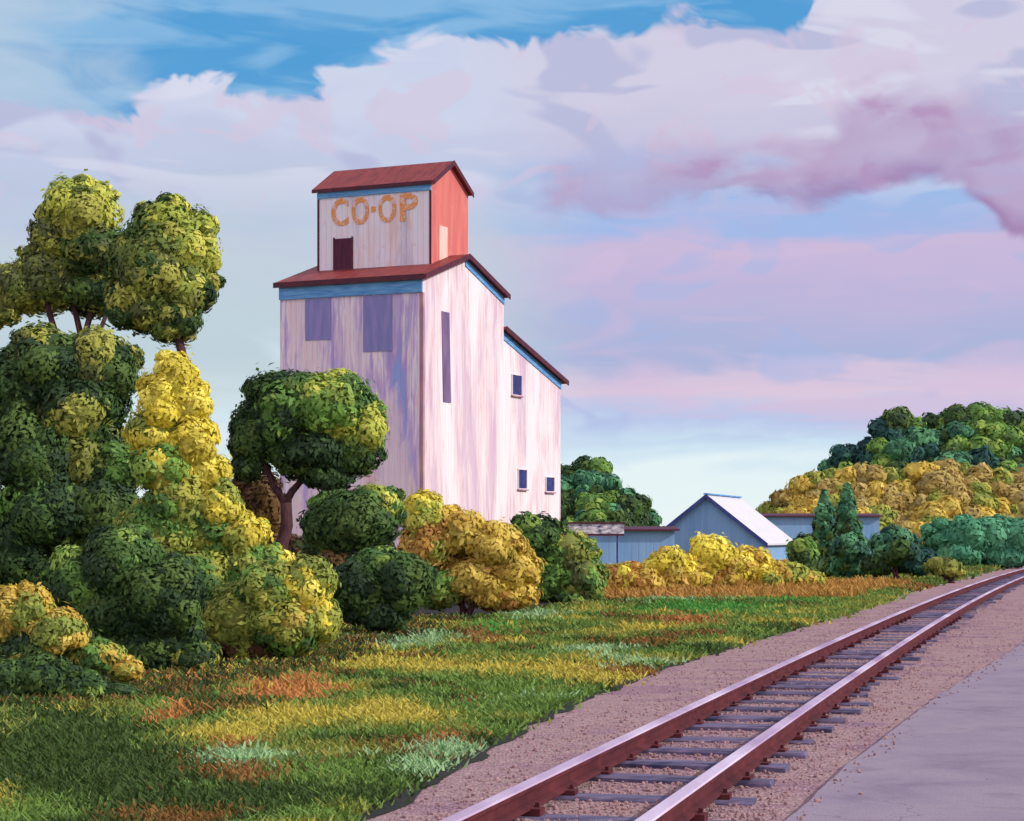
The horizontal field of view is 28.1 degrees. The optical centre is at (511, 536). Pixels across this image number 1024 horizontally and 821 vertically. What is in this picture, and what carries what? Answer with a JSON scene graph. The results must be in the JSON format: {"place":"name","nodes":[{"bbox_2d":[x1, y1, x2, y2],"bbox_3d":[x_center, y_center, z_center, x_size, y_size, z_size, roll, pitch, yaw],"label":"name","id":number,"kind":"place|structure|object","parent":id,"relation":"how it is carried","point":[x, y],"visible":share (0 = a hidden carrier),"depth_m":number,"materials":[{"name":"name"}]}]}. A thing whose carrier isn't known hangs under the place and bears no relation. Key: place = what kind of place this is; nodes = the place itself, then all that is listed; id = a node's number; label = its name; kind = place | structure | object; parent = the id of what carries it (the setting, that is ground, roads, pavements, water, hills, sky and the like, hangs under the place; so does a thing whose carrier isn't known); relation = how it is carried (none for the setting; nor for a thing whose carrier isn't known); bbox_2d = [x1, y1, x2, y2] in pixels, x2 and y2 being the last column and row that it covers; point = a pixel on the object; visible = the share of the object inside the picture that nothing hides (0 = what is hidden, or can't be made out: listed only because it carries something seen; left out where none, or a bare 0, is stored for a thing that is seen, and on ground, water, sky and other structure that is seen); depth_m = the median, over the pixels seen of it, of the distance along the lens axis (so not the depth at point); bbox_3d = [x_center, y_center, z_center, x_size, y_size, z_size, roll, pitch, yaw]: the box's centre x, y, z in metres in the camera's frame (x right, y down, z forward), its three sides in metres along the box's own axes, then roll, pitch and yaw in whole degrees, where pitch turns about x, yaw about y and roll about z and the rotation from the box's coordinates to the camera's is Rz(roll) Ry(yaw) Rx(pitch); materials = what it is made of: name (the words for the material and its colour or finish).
{"place":"outdoors","nodes":[
{"label":"outdoors","id":0,"kind":"place"},
{"bbox_2d":[0,599,563,706],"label":"soil","id":1,"kind":"structure","parent":0,"point":[454,609],"depth_m":64.81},
{"bbox_2d":[0,651,143,697],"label":"shrub","id":2,"kind":"object","parent":1,"relation":"on","point":[49,674],"visible":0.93,"depth_m":29.82,"materials":[{"name":"green plant"}]},
{"bbox_2d":[0,319,145,589],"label":"tree","id":3,"kind":"object","parent":1,"relation":"on","point":[65,401],"visible":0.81,"depth_m":45.24,"materials":[{"name":"green plant"}]},
{"bbox_2d":[0,579,145,682],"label":"shrub","id":4,"kind":"object","parent":1,"relation":"on","point":[34,620],"visible":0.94,"depth_m":32.27,"materials":[{"name":"yellow plant"}]},
{"bbox_2d":[33,514,224,669],"bbox_3d":[-6.875,1.046,36.580,3.453,2.892,1.991,0,0,0],"label":"shrub","id":5,"kind":"object","parent":1,"relation":"on","point":[132,591],"visible":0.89,"depth_m":36.05,"materials":[{"name":"green plant"}]},
{"bbox_2d":[97,191,225,356],"bbox_3d":[-10.243,-3.830,60.187,3.720,12.566,3.115,0,0,0],"label":"tree","id":6,"kind":"object","parent":1,"relation":"on","point":[166,279],"visible":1,"depth_m":59.35,"materials":[{"name":"green plant"}]},
{"bbox_2d":[112,349,295,638],"bbox_3d":[-6.375,-0.702,42.004,3.934,6.296,2.030,0,0,0],"label":"tree","id":7,"kind":"object","parent":1,"relation":"on","point":[190,503],"visible":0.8,"depth_m":41.59,"materials":[{"name":"yellow plant"}]},
{"bbox_2d":[231,471,302,558],"bbox_3d":[-7.312,0.142,65.099,3.595,4.672,2.228,0,0,0],"label":"shrub","id":8,"kind":"object","parent":1,"relation":"on","point":[259,498],"visible":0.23,"depth_m":64.31,"materials":[{"name":"brown plant"}]},
{"bbox_2d":[200,550,343,659],"bbox_3d":[-4.632,1.356,39.029,2.841,2.207,1.474,0,0,0],"label":"shrub","id":9,"kind":"object","parent":1,"relation":"on","point":[261,609],"visible":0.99,"depth_m":38.61,"materials":[{"name":"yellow plant"}]},
{"bbox_2d":[226,362,390,550],"bbox_3d":[-6.240,-1.390,62.067,5.087,7.747,2.853,0,0,0],"label":"tree","id":10,"kind":"object","parent":1,"relation":"on","point":[323,431],"visible":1,"depth_m":61.42,"materials":[{"name":"green plant"}]},
{"bbox_2d":[296,480,406,623],"bbox_3d":[-4.363,0.461,54.950,3.097,3.950,2.458,0,0,0],"label":"shrub","id":11,"kind":"object","parent":1,"relation":"on","point":[336,525],"visible":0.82,"depth_m":54.37,"materials":[{"name":"green plant"}]},
{"bbox_2d":[330,543,440,634],"bbox_3d":[-3.127,1.319,49.044,2.909,2.289,2.086,0,0,0],"label":"shrub","id":12,"kind":"object","parent":1,"relation":"on","point":[382,588],"visible":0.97,"depth_m":48.45,"materials":[{"name":"green plant"}]},
{"bbox_2d":[393,487,548,614],"bbox_3d":[-1.262,0.476,62.115,4.758,3.964,2.336,0,0,0],"label":"shrub","id":13,"kind":"object","parent":1,"relation":"on","point":[478,560],"visible":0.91,"depth_m":61.40,"materials":[{"name":"yellow plant"}]},
{"bbox_2d":[509,511,609,602],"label":"shrub","id":14,"kind":"object","parent":1,"relation":"on","point":[572,570],"visible":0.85,"depth_m":73.44,"materials":[{"name":"green plant"}]},
{"bbox_2d":[0,557,1008,820],"bbox_3d":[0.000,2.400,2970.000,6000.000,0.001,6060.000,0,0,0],"label":"ground","id":15,"kind":"structure","parent":0,"point":[319,698],"depth_m":29.29,"materials":[{"name":"green plant"}]},
{"bbox_2d":[0,169,127,332],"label":"tree","id":16,"kind":"object","parent":15,"relation":"on","point":[57,265],"visible":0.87,"depth_m":63.45,"materials":[{"name":"green plant"}]},
{"bbox_2d":[273,160,568,547],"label":"grain elevator","id":17,"kind":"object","parent":15,"relation":"on","point":[398,294],"visible":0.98,"depth_m":103.50,"materials":[{"name":"white wood"}]},
{"bbox_2d":[305,298,330,340],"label":"boarded window","id":18,"kind":"structure","parent":17,"relation":"in","point":[317,311],"depth_m":102.45,"materials":[{"name":"purple wood"}]},
{"bbox_2d":[333,236,352,269],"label":"door","id":19,"kind":"structure","parent":17,"relation":"in","point":[343,247],"depth_m":104.75,"materials":[{"name":"brown wood"}]},
{"bbox_2d":[363,295,391,351],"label":"boarded window","id":20,"kind":"structure","parent":17,"relation":"in","point":[377,310],"depth_m":101.03,"materials":[{"name":"purple wood"}]},
{"bbox_2d":[511,374,523,397],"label":"window","id":21,"kind":"structure","parent":17,"relation":"in","point":[516,380],"depth_m":110.10,"materials":[{"name":"blue glass"}]},
{"bbox_2d":[517,469,528,490],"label":"window","id":22,"kind":"structure","parent":17,"relation":"in","point":[521,473],"depth_m":110.69,"materials":[{"name":"blue glass"}]},
{"bbox_2d":[545,476,555,493],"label":"window","id":23,"kind":"structure","parent":17,"relation":"in","point":[549,481],"depth_m":114.09,"materials":[{"name":"blue glass"}]},
{"bbox_2d":[566,522,625,564],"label":"shelter","id":24,"kind":"object","parent":15,"relation":"on","point":[603,529],"visible":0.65,"depth_m":142.00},
{"bbox_2d":[561,455,662,531],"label":"wood","id":25,"kind":"object","parent":15,"relation":"on","point":[591,491],"visible":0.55,"depth_m":264.46,"materials":[{"name":"green plant"}]},
{"bbox_2d":[566,526,679,563],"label":"shed","id":26,"kind":"structure","parent":15,"relation":"on","point":[638,543],"depth_m":172.00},
{"bbox_2d":[346,589,919,820],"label":"ditch","id":27,"kind":"object","parent":15,"relation":"in","point":[388,806],"visible":0.17,"depth_m":21.70,"materials":[{"name":"soil"}]},
{"bbox_2d":[606,560,664,590],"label":"shrub","id":28,"kind":"object","parent":15,"relation":"on","point":[628,574],"visible":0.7,"depth_m":83.56,"materials":[{"name":"yellow plant"}]},
{"bbox_2d":[641,545,709,587],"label":"shrub","id":29,"kind":"object","parent":15,"relation":"on","point":[671,565],"visible":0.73,"depth_m":85.55,"materials":[{"name":"yellow plant"}]},
{"bbox_2d":[361,566,1023,820],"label":"trackbed","id":30,"kind":"structure","parent":15,"relation":"on","point":[493,765],"depth_m":27.54,"materials":[{"name":"grey gravel"}]},
{"bbox_2d":[389,601,1023,820],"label":"ballast stones","id":31,"kind":"object","parent":30,"relation":"on","point":[644,769],"visible":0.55,"depth_m":23.49,"materials":[{"name":"grey gravel"}]},
{"bbox_2d":[440,568,1023,820],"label":"railway track","id":32,"kind":"structure","parent":30,"relation":"on","point":[693,798],"depth_m":23.71,"materials":[{"name":"metal"}]},
{"bbox_2d":[684,531,759,587],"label":"shrub","id":33,"kind":"object","parent":15,"relation":"on","point":[720,560],"visible":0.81,"depth_m":86.52,"materials":[{"name":"yellow plant"}]},
{"bbox_2d":[667,493,791,559],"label":"shed","id":34,"kind":"structure","parent":15,"relation":"on","point":[738,520],"depth_m":187.36,"materials":[{"name":"blue metal"}]},
{"bbox_2d":[738,544,789,587],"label":"shrub","id":35,"kind":"object","parent":15,"relation":"on","point":[771,569],"visible":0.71,"depth_m":87.40,"materials":[{"name":"yellow plant"}]},
{"bbox_2d":[778,558,829,585],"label":"shrub","id":36,"kind":"object","parent":15,"relation":"on","point":[800,573],"visible":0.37,"depth_m":89.64,"materials":[{"name":"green plant"}]},
{"bbox_2d":[784,532,828,572],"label":"shrub","id":37,"kind":"object","parent":15,"relation":"on","point":[801,549],"visible":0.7,"depth_m":105.29,"materials":[{"name":"green plant"}]},
{"bbox_2d":[760,513,883,553],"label":"shed","id":38,"kind":"structure","parent":15,"relation":"on","point":[792,525],"depth_m":235.00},
{"bbox_2d":[811,489,835,577],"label":"conifer","id":39,"kind":"object","parent":15,"relation":"on","point":[823,523],"visible":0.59,"depth_m":111.52,"materials":[{"name":"green plant"}]},
{"bbox_2d":[826,481,870,577],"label":"conifer","id":40,"kind":"object","parent":15,"relation":"on","point":[849,550],"visible":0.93,"depth_m":109.48,"materials":[{"name":"green plant"}]},
{"bbox_2d":[859,523,939,578],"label":"shrub","id":41,"kind":"object","parent":15,"relation":"on","point":[896,550],"visible":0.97,"depth_m":105.57,"materials":[{"name":"green plant"}]},
{"bbox_2d":[921,555,968,582],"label":"shrub","id":42,"kind":"object","parent":15,"relation":"on","point":[949,569],"visible":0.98,"depth_m":103.64,"materials":[{"name":"green plant"}]},
{"bbox_2d":[920,514,1023,567],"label":"shrub","id":43,"kind":"object","parent":15,"relation":"on","point":[967,539],"visible":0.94,"depth_m":148.80,"materials":[{"name":"green plant"}]},
{"bbox_2d":[0,0,1023,525],"label":"sky","id":44,"kind":"structure","parent":0,"point":[742,235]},
{"bbox_2d":[785,642,1023,820],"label":"pavement","id":45,"kind":"structure","parent":0,"point":[959,756],"depth_m":20.75,"materials":[{"name":"concrete"}]},
{"bbox_2d":[911,513,1023,542],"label":"hill","id":46,"kind":"structure","parent":0,"point":[920,535],"depth_m":289.94,"materials":[{"name":"green plant"}]},
{"bbox_2d":[755,458,1023,532],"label":"wood","id":47,"kind":"object","parent":46,"relation":"on","point":[912,497],"visible":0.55,"depth_m":294.43,"materials":[{"name":"yellow plant"}]},
{"bbox_2d":[1012,461,1023,475],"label":"hill","id":48,"kind":"structure","parent":0,"point":[1021,469],"depth_m":416.78,"materials":[{"name":"yellow plant"}]},
{"bbox_2d":[817,401,1023,472],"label":"wood","id":49,"kind":"object","parent":48,"relation":"on","point":[977,433],"visible":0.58,"depth_m":424.09,"materials":[{"name":"green plant"}]}
]}

